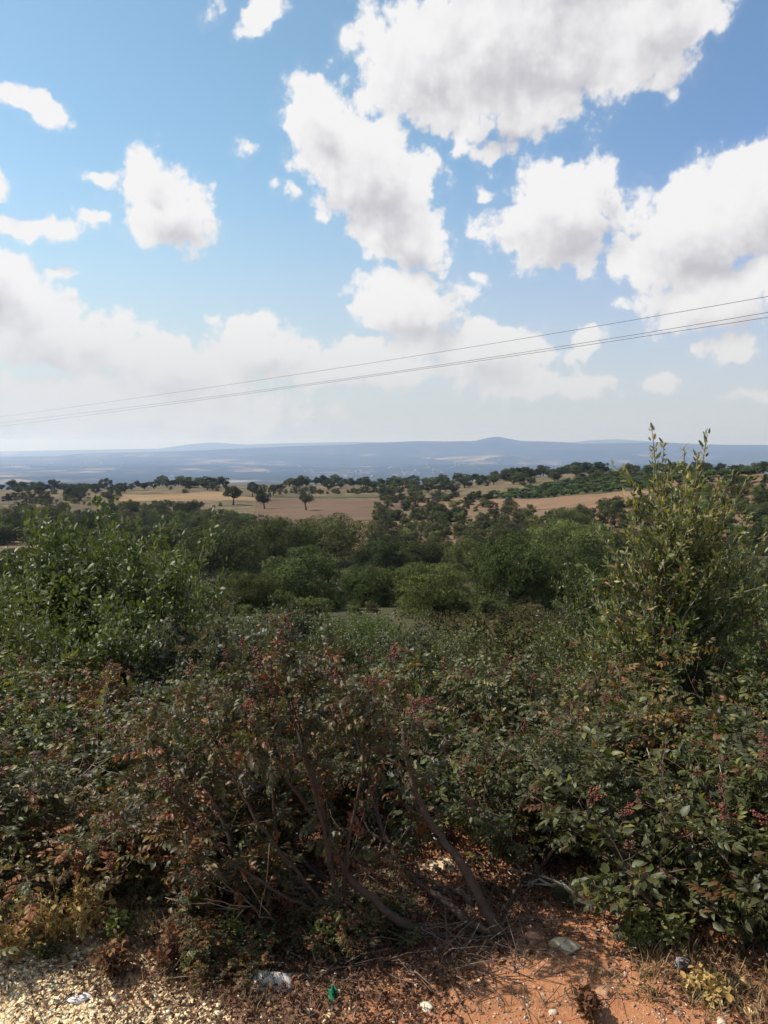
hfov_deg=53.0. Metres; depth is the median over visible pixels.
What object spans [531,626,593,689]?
wild bush
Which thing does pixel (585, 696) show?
terebinth shrub
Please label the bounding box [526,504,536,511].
scrub oak
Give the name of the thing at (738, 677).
terebinth shrub
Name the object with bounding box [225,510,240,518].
oak tree
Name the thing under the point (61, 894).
weed
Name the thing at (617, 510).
slope oak
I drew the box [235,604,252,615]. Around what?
bush
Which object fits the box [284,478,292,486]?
crest oak
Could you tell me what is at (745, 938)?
broom bush
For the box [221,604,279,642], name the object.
wild bush
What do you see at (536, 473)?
crest oak
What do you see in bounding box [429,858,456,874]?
stone
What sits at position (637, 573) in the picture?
oak tree
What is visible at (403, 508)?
scrub oak
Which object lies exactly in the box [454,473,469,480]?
crest oak
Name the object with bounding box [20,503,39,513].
oak tree
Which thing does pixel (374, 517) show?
scrub oak
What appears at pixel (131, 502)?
oak tree
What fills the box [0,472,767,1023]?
ground
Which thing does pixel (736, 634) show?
wild bush
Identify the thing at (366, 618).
wild bush
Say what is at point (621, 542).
oak tree
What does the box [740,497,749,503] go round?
slope oak
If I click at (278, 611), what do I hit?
wild bush
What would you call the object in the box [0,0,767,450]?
sky
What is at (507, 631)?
heath scrub
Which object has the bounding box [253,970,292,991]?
plastic bag
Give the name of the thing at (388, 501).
scrub oak
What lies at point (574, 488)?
vine
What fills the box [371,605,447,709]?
wild bush
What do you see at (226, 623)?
wild bush
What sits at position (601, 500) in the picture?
slope oak
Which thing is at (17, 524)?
oak tree
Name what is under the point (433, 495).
field bush
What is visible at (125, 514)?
oak tree
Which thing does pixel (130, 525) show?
oak tree
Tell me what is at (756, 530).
slope oak
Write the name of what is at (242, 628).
wild bush
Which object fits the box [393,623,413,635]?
wild bush
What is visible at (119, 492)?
field bush
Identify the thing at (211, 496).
stubble field
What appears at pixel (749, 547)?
slope oak
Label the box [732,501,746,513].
slope oak
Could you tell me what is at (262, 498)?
oak tree
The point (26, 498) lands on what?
field bush
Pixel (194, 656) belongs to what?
wild bush
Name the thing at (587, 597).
wild bush
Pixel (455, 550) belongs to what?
oak tree
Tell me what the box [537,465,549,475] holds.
crest oak
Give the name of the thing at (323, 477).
crest oak
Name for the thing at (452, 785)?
terebinth shrub
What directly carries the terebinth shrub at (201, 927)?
on the ground at (514, 1002)
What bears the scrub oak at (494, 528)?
on the ground at (514, 1002)
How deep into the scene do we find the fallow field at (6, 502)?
368.51 m
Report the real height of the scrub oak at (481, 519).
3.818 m
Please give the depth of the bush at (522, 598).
52.23 m
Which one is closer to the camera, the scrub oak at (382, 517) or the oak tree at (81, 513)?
the oak tree at (81, 513)
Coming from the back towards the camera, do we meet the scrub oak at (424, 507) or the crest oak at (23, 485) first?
the crest oak at (23, 485)
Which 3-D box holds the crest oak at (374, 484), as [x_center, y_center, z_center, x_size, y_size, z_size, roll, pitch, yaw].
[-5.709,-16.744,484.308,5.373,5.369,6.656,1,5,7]
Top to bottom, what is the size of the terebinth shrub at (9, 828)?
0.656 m
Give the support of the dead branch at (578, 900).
on the ground at (514, 1002)
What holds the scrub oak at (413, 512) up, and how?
on the ground at (514, 1002)
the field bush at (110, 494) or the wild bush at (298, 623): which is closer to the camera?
the wild bush at (298, 623)
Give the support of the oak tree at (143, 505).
on the ground at (514, 1002)
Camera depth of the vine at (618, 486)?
282.83 m
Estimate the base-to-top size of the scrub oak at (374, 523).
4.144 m
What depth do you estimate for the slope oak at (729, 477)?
230.63 m
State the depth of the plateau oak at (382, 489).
403.38 m
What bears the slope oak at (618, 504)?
on the ground at (514, 1002)
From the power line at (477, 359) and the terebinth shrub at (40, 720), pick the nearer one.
the terebinth shrub at (40, 720)
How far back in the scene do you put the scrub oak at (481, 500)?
308.72 m
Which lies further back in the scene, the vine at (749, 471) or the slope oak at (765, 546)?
the vine at (749, 471)
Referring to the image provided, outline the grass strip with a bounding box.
[226,494,379,497]
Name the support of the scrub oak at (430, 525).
on the ground at (514, 1002)
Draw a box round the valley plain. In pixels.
[0,437,767,489]
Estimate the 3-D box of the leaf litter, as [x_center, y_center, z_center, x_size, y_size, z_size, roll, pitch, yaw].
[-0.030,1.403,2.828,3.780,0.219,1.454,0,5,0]
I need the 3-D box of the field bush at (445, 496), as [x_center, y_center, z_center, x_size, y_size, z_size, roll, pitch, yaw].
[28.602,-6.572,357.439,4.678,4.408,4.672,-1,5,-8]
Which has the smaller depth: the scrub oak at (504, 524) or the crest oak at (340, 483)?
the scrub oak at (504, 524)
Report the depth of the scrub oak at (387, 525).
237.10 m
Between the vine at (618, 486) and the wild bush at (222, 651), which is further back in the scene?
the vine at (618, 486)
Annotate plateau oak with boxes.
[11,486,24,493]
[17,492,25,498]
[26,486,32,491]
[34,486,45,493]
[62,486,72,493]
[69,489,86,500]
[82,486,88,493]
[91,487,101,493]
[119,486,128,492]
[185,483,192,489]
[208,482,216,489]
[375,486,390,494]
[388,486,399,494]
[391,481,398,486]
[398,487,405,492]
[419,483,434,491]
[435,484,444,491]
[441,483,449,491]
[445,483,458,491]
[487,475,499,483]
[510,476,517,484]
[513,473,525,483]
[526,477,535,483]
[544,469,559,476]
[547,471,560,481]
[570,465,583,470]
[572,470,584,476]
[589,470,602,476]
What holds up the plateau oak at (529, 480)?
on the ground at (514, 1002)
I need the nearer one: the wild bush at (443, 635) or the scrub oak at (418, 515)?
the wild bush at (443, 635)
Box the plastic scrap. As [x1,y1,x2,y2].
[328,985,337,1004]
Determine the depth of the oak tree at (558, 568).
53.98 m
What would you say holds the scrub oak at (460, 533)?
on the ground at (514, 1002)
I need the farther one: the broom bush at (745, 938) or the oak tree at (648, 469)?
the oak tree at (648, 469)
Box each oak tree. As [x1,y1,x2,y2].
[0,506,13,517]
[0,522,14,542]
[0,526,13,544]
[0,549,22,573]
[0,577,31,596]
[1,515,16,528]
[1,547,37,574]
[5,511,24,528]
[9,501,33,512]
[9,519,30,539]
[16,524,41,543]
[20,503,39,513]
[27,550,51,572]
[33,530,69,547]
[38,502,59,515]
[41,511,58,520]
[55,501,70,512]
[57,511,74,526]
[58,510,79,523]
[71,532,98,548]
[72,515,95,531]
[74,513,94,529]
[76,530,97,540]
[79,510,94,525]
[92,511,106,526]
[92,538,120,564]
[98,523,128,535]
[100,503,118,518]
[110,514,120,525]
[115,523,138,533]
[115,537,147,562]
[116,502,126,510]
[117,509,139,523]
[119,519,136,530]
[124,499,138,507]
[125,504,139,514]
[133,525,163,546]
[135,519,143,527]
[137,502,147,512]
[137,554,177,576]
[141,514,157,526]
[142,504,154,510]
[145,520,167,528]
[148,507,157,519]
[148,527,174,555]
[153,500,168,511]
[154,508,176,515]
[154,523,174,538]
[155,505,167,512]
[155,514,172,525]
[159,512,174,519]
[169,533,189,553]
[170,523,191,543]
[172,505,187,514]
[172,510,191,521]
[174,503,192,518]
[177,540,199,562]
[180,522,266,586]
[186,499,201,512]
[186,581,218,603]
[188,515,209,528]
[192,509,216,519]
[208,519,223,530]
[215,509,229,517]
[217,570,277,612]
[223,486,242,504]
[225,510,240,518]
[226,521,239,528]
[237,514,257,525]
[239,514,318,577]
[247,482,255,495]
[251,484,267,494]
[255,493,270,508]
[255,544,357,611]
[268,484,276,495]
[298,512,378,567]
[299,492,313,509]
[338,563,395,607]
[349,535,416,574]
[373,564,419,606]
[392,561,474,619]
[402,538,456,569]
[441,538,505,581]
[462,529,556,614]
[521,516,618,581]
[532,555,572,613]
[545,507,583,527]
[557,555,635,613]
[585,528,644,568]
[620,555,666,601]
[624,468,644,474]
[643,463,658,473]
[693,462,711,471]
[706,556,767,602]
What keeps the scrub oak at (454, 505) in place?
on the bare field at (585, 500)
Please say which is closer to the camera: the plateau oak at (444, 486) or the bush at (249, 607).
the bush at (249, 607)
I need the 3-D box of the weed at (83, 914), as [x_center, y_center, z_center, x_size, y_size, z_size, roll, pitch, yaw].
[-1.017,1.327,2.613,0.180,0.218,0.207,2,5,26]
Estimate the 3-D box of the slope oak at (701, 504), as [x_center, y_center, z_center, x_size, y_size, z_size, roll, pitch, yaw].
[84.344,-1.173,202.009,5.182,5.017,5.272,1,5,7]
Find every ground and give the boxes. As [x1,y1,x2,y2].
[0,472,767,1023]
[473,476,662,498]
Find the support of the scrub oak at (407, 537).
on the ground at (514, 1002)
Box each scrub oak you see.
[368,533,379,542]
[369,520,381,530]
[372,514,379,520]
[374,505,384,514]
[377,514,392,522]
[378,520,390,530]
[382,495,393,502]
[383,518,392,528]
[385,499,393,506]
[386,527,399,539]
[388,509,401,520]
[397,517,416,528]
[398,528,411,535]
[400,503,409,510]
[401,533,416,541]
[403,499,413,507]
[405,522,418,534]
[409,509,424,518]
[410,529,424,540]
[414,512,421,520]
[415,521,427,531]
[419,504,430,512]
[421,511,429,518]
[421,526,438,537]
[424,524,438,534]
[425,501,434,510]
[425,513,437,521]
[428,530,439,537]
[430,503,444,512]
[431,499,440,503]
[433,537,452,545]
[437,517,446,523]
[437,522,452,534]
[438,510,451,521]
[438,529,449,539]
[447,509,461,520]
[448,500,462,508]
[451,510,465,521]
[451,523,467,538]
[455,530,465,541]
[456,530,473,544]
[462,503,469,508]
[463,494,475,501]
[465,521,483,529]
[470,534,484,541]
[471,515,484,523]
[471,531,485,536]
[475,516,490,521]
[476,497,485,506]
[478,520,490,529]
[482,499,492,507]
[485,533,503,540]
[485,536,499,541]
[486,532,500,537]
[487,522,497,533]
[489,508,500,516]
[490,513,499,519]
[490,523,504,534]
[498,518,515,528]
[499,506,512,514]
[499,515,513,521]
[501,500,519,511]
[503,497,514,507]
[507,523,520,528]
[510,511,525,522]
[511,514,526,524]
[519,521,531,532]
[523,508,533,518]
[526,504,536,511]
[528,515,541,524]
[539,511,553,524]
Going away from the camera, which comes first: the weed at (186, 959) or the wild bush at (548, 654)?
the weed at (186, 959)
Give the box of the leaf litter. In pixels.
[0,815,767,1023]
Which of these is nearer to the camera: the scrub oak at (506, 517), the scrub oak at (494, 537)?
the scrub oak at (494, 537)
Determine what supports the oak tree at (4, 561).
on the ground at (514, 1002)
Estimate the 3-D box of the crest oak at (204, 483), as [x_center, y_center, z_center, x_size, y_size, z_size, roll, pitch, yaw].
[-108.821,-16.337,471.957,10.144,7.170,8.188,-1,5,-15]
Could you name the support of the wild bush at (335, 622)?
on the ground at (514, 1002)
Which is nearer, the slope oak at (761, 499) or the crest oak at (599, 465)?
the slope oak at (761, 499)
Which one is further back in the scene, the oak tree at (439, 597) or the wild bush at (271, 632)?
the oak tree at (439, 597)
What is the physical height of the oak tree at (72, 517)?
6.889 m
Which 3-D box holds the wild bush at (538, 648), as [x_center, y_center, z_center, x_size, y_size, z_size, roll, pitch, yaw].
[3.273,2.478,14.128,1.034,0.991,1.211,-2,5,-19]
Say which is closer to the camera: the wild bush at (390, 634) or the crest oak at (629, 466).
the wild bush at (390, 634)
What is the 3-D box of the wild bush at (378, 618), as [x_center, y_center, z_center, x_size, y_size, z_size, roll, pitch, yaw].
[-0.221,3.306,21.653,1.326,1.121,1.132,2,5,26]
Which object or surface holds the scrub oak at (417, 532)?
on the ground at (514, 1002)
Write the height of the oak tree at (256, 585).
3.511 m
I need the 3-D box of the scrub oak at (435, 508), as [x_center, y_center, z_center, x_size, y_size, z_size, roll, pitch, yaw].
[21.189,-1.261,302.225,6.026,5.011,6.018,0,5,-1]
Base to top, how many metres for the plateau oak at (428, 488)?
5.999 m
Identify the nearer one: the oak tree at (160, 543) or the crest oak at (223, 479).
the oak tree at (160, 543)
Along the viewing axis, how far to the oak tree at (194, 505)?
295.88 m
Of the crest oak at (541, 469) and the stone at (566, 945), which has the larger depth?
the crest oak at (541, 469)
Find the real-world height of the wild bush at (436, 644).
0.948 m
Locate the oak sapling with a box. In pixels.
[565,422,767,772]
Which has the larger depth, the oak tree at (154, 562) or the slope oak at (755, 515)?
the slope oak at (755, 515)
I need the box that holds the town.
[4,456,689,478]
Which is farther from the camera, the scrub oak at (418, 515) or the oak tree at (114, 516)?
the scrub oak at (418, 515)
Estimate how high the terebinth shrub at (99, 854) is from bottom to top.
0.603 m
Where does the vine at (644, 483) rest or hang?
on the vineyard ground at (596, 492)
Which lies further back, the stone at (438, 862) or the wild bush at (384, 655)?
the wild bush at (384, 655)
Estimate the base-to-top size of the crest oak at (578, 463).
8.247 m
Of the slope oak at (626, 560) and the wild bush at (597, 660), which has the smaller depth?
the wild bush at (597, 660)
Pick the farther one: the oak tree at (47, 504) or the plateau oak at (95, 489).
the plateau oak at (95, 489)
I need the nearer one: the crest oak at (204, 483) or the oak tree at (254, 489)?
the oak tree at (254, 489)
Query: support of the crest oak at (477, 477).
on the ground at (514, 1002)
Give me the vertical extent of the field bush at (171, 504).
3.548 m
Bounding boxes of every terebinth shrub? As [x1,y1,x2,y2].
[0,648,106,806]
[0,654,150,796]
[0,725,109,889]
[0,747,229,955]
[14,682,229,811]
[78,611,531,941]
[95,658,308,775]
[100,652,322,808]
[107,741,361,935]
[153,857,313,1003]
[186,639,427,741]
[207,877,408,968]
[220,652,414,868]
[287,646,486,810]
[322,679,536,856]
[334,883,433,950]
[389,640,613,789]
[399,671,672,840]
[433,711,651,880]
[452,641,687,789]
[514,637,762,847]
[537,714,767,982]
[592,703,767,942]
[636,613,767,755]
[684,704,767,837]
[760,861,767,938]
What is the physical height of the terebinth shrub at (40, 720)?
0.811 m
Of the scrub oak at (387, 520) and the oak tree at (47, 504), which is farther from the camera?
the oak tree at (47, 504)
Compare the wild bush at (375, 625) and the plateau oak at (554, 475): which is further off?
the plateau oak at (554, 475)
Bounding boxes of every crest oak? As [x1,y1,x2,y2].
[5,479,20,487]
[18,481,29,489]
[31,481,46,488]
[47,479,60,488]
[58,483,68,488]
[98,478,112,487]
[98,483,106,488]
[129,483,135,489]
[140,483,148,488]
[150,481,159,488]
[154,475,167,485]
[163,478,171,485]
[172,475,183,485]
[178,476,193,487]
[193,477,201,485]
[199,480,212,489]
[200,476,218,485]
[217,476,229,486]
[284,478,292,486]
[292,477,306,487]
[311,477,320,483]
[319,474,327,484]
[323,481,336,489]
[328,474,340,482]
[336,480,344,488]
[346,479,355,485]
[361,476,369,486]
[371,481,378,486]
[374,478,385,484]
[386,475,403,483]
[392,478,403,486]
[403,479,416,488]
[407,475,419,480]
[422,477,437,487]
[436,473,447,480]
[439,477,449,484]
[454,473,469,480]
[457,477,472,487]
[475,475,487,480]
[501,467,514,476]
[509,468,522,476]
[521,467,534,475]
[530,469,540,476]
[536,467,544,475]
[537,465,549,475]
[559,465,572,473]
[571,462,586,468]
[583,462,592,470]
[593,461,608,471]
[609,471,618,476]
[619,463,634,470]
[663,462,682,472]
[678,463,692,470]
[713,462,726,470]
[733,464,750,468]
[751,461,767,466]
[751,463,765,472]
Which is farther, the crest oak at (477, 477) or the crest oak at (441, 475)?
the crest oak at (441, 475)
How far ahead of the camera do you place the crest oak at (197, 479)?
527.27 m
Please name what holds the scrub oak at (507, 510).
on the ground at (514, 1002)
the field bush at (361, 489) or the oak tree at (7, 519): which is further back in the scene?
the field bush at (361, 489)
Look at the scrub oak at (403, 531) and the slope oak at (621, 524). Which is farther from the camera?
the scrub oak at (403, 531)
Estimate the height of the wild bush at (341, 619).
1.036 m
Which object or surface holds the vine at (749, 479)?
on the ground at (514, 1002)
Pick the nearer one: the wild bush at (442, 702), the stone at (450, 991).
the stone at (450, 991)
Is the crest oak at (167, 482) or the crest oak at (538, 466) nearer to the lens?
the crest oak at (167, 482)
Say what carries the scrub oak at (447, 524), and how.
on the ground at (514, 1002)
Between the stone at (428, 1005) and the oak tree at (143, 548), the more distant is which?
the oak tree at (143, 548)
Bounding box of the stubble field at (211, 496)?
[119,492,256,500]
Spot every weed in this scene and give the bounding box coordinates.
[0,895,39,962]
[12,868,91,947]
[28,934,62,959]
[51,885,82,917]
[61,872,121,940]
[88,929,131,979]
[102,906,139,947]
[153,918,190,974]
[177,945,217,980]
[215,905,272,948]
[289,899,350,962]
[568,979,603,1023]
[619,903,656,953]
[630,889,696,949]
[680,962,734,1008]
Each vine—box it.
[523,493,532,497]
[533,493,543,497]
[542,491,554,496]
[549,491,559,496]
[556,485,563,489]
[569,486,578,491]
[615,484,624,489]
[639,480,654,485]
[705,470,719,475]
[705,475,717,481]
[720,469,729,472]
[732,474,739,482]
[739,469,757,474]
[740,475,757,482]
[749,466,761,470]
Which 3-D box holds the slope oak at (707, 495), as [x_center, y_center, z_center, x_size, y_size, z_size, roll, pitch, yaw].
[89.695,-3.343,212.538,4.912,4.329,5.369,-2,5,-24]
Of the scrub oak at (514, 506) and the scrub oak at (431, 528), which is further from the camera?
the scrub oak at (514, 506)
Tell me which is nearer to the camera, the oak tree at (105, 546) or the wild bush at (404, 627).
the wild bush at (404, 627)
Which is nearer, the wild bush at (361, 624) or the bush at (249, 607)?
the wild bush at (361, 624)
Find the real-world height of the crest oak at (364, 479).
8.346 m
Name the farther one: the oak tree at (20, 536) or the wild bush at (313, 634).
the oak tree at (20, 536)
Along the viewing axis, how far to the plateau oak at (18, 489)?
431.41 m
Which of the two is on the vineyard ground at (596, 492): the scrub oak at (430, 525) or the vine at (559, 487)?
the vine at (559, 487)
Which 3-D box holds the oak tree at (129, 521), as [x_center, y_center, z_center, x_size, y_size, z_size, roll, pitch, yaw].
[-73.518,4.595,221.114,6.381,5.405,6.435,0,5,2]
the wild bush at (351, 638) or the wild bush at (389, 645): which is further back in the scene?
the wild bush at (351, 638)
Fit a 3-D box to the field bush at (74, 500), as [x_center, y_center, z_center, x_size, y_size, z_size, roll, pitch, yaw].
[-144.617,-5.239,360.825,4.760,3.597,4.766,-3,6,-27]
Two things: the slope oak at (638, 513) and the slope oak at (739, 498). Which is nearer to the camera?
the slope oak at (638, 513)
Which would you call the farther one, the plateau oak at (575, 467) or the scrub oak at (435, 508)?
the plateau oak at (575, 467)
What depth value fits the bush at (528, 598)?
48.79 m
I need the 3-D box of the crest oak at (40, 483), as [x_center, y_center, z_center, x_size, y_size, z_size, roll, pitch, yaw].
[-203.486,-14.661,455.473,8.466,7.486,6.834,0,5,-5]
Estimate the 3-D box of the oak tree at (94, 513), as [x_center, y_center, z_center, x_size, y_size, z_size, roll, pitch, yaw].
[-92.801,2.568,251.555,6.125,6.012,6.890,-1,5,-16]
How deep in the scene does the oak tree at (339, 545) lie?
149.65 m
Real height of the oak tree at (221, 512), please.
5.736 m
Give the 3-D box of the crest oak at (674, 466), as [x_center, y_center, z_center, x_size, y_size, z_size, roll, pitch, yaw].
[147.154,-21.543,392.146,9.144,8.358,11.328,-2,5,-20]
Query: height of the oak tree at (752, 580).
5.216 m
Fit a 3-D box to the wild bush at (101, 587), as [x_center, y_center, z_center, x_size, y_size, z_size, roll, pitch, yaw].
[-2.069,0.972,6.365,1.297,1.963,1.818,2,5,22]
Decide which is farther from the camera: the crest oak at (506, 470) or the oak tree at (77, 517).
the crest oak at (506, 470)
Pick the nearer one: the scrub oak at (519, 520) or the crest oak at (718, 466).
the scrub oak at (519, 520)
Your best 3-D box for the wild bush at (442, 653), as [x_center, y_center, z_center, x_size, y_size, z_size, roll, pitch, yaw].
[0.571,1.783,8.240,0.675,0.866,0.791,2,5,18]
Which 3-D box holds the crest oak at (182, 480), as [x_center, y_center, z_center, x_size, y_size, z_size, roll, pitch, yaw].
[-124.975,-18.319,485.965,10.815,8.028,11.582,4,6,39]
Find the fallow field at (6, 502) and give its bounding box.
[0,499,61,504]
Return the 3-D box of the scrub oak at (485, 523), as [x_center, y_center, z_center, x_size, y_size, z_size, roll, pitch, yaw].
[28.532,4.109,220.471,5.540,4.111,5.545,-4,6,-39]
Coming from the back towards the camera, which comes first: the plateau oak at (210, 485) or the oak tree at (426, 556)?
the plateau oak at (210, 485)
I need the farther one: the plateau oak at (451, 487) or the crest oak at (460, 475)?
the crest oak at (460, 475)
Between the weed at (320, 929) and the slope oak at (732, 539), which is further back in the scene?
the slope oak at (732, 539)
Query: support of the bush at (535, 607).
on the ground at (514, 1002)
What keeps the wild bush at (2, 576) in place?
on the ground at (514, 1002)
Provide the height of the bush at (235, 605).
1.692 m
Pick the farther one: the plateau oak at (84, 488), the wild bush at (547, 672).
the plateau oak at (84, 488)
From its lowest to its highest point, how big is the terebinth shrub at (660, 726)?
0.930 m
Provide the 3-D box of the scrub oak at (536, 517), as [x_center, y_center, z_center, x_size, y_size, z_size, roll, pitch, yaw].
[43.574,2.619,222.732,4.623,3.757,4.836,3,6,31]
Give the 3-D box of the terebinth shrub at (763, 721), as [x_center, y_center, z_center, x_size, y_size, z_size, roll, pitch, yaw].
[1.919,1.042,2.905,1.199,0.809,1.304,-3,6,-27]
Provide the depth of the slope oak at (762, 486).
219.93 m
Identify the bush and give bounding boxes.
[0,485,186,664]
[0,517,109,649]
[0,556,75,723]
[0,567,85,729]
[0,591,149,719]
[19,506,224,681]
[22,496,31,501]
[31,496,38,503]
[45,496,54,502]
[56,580,186,736]
[70,497,79,503]
[77,531,239,656]
[99,607,223,749]
[104,492,114,498]
[114,490,121,495]
[118,555,224,645]
[158,596,274,734]
[161,636,245,691]
[166,500,175,506]
[204,595,233,616]
[206,605,250,642]
[208,616,255,684]
[217,593,240,615]
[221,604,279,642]
[228,613,268,674]
[230,628,286,695]
[233,608,318,683]
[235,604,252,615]
[243,597,333,653]
[245,622,319,672]
[249,610,264,623]
[267,589,298,613]
[267,621,315,675]
[269,607,314,630]
[286,608,392,690]
[289,486,298,492]
[295,596,335,616]
[300,621,341,653]
[314,614,354,633]
[321,616,360,632]
[325,611,351,631]
[332,601,410,681]
[333,613,361,626]
[335,625,358,662]
[338,619,405,649]
[344,634,421,680]
[345,608,387,631]
[346,605,362,614]
[347,612,408,646]
[353,488,360,493]
[359,486,364,492]
[359,611,389,627]
[364,603,380,612]
[365,633,406,667]
[370,566,388,578]
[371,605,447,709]
[378,625,456,661]
[388,618,416,640]
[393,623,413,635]
[403,620,507,672]
[403,623,433,638]
[412,631,459,651]
[414,626,461,647]
[415,640,464,711]
[428,493,436,498]
[429,636,469,673]
[432,639,500,749]
[441,493,449,500]
[452,491,459,496]
[462,594,514,618]
[505,649,588,717]
[506,593,544,607]
[512,596,545,618]
[517,602,542,618]
[525,621,566,667]
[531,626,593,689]
[533,620,586,676]
[534,596,616,665]
[539,556,646,670]
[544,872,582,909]
[551,611,620,706]
[570,600,732,718]
[616,605,767,747]
[655,530,767,659]
[697,589,767,697]
[714,581,761,659]
[731,903,767,950]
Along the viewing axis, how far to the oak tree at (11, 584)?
53.29 m
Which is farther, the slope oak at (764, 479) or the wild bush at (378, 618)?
the slope oak at (764, 479)
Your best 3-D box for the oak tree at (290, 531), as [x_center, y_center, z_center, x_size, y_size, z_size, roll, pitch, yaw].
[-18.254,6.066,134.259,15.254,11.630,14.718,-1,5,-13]
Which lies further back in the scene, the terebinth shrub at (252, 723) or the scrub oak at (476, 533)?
the scrub oak at (476, 533)
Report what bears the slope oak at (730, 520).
on the ground at (514, 1002)
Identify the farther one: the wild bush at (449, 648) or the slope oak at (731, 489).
the slope oak at (731, 489)
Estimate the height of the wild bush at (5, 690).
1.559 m
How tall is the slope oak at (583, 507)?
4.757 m
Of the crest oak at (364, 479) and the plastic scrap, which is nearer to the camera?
the plastic scrap
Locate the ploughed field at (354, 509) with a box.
[253,498,409,524]
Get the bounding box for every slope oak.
[575,504,588,514]
[577,508,596,522]
[578,513,590,524]
[595,497,611,508]
[596,511,608,523]
[598,500,610,513]
[607,513,625,527]
[608,506,621,516]
[611,496,625,504]
[612,500,622,511]
[619,521,632,529]
[619,555,636,570]
[625,510,641,523]
[636,503,647,518]
[644,517,652,525]
[673,497,685,507]
[698,498,715,511]
[701,484,716,501]
[703,492,715,503]
[713,492,735,508]
[717,536,738,552]
[718,474,737,488]
[719,515,734,527]
[723,486,733,493]
[725,525,744,537]
[730,530,753,543]
[731,485,744,495]
[731,492,743,502]
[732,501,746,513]
[736,541,757,560]
[737,475,746,483]
[738,482,753,493]
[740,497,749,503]
[744,525,767,545]
[745,504,765,521]
[749,485,763,494]
[749,493,767,505]
[752,516,767,527]
[756,542,767,555]
[757,484,766,490]
[758,504,767,515]
[760,474,767,482]
[760,515,767,532]
[760,558,767,575]
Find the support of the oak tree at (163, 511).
on the ground at (514, 1002)
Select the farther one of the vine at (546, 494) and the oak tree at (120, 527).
the vine at (546, 494)
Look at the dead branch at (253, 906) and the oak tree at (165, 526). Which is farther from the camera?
the oak tree at (165, 526)
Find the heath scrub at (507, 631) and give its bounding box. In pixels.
[412,604,605,669]
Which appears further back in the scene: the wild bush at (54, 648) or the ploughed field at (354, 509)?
the ploughed field at (354, 509)
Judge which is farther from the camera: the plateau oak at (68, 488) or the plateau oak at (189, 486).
the plateau oak at (189, 486)
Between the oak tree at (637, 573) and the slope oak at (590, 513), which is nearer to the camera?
the oak tree at (637, 573)
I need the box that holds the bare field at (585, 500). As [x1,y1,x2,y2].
[401,489,659,509]
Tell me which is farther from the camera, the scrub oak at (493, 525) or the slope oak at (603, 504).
the slope oak at (603, 504)
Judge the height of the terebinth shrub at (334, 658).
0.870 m
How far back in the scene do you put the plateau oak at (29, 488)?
452.78 m
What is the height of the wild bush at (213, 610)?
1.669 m
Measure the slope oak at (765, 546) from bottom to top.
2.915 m
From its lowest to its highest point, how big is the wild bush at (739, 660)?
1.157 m
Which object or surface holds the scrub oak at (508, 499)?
on the bare field at (585, 500)
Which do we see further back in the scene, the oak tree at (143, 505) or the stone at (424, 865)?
the oak tree at (143, 505)
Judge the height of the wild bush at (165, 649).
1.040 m
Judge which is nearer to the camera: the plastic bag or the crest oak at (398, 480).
the plastic bag
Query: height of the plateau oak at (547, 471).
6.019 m
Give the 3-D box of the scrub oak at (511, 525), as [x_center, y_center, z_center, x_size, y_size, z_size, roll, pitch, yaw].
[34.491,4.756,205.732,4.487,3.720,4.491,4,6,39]
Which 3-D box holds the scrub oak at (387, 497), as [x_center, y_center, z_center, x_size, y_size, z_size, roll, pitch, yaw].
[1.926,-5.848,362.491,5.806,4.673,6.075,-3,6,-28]
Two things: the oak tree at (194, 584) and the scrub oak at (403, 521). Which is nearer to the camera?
the oak tree at (194, 584)
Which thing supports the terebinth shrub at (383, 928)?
on the ground at (514, 1002)
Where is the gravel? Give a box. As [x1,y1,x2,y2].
[0,843,767,1023]
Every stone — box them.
[66,992,92,1003]
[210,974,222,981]
[419,863,429,872]
[420,1001,432,1011]
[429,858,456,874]
[446,986,463,1002]
[524,931,541,945]
[548,937,581,954]
[595,986,609,994]
[674,957,690,969]
[737,977,749,991]
[742,1007,756,1015]
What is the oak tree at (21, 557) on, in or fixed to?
on the ground at (514, 1002)
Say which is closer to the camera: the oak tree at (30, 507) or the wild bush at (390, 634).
the wild bush at (390, 634)
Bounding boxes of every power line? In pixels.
[2,312,767,422]
[3,296,767,416]
[7,317,767,425]
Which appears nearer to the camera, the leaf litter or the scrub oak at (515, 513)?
the leaf litter
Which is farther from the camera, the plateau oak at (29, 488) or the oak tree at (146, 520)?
the plateau oak at (29, 488)
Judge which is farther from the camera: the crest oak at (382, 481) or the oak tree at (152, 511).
the crest oak at (382, 481)
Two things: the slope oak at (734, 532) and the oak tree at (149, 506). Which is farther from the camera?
the oak tree at (149, 506)
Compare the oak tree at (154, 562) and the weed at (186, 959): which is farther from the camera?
the oak tree at (154, 562)
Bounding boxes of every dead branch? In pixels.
[22,715,162,875]
[165,844,284,951]
[331,808,428,898]
[503,854,594,911]
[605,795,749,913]
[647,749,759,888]
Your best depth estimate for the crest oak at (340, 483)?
475.80 m
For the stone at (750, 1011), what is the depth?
2.23 m
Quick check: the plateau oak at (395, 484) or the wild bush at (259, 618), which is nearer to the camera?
the wild bush at (259, 618)
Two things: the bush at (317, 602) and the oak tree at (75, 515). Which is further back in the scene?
the oak tree at (75, 515)
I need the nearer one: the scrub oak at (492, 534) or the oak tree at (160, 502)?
the scrub oak at (492, 534)
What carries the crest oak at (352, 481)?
on the ground at (514, 1002)
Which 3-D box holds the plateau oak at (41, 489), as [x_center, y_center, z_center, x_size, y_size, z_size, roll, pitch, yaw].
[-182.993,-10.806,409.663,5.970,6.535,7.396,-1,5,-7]

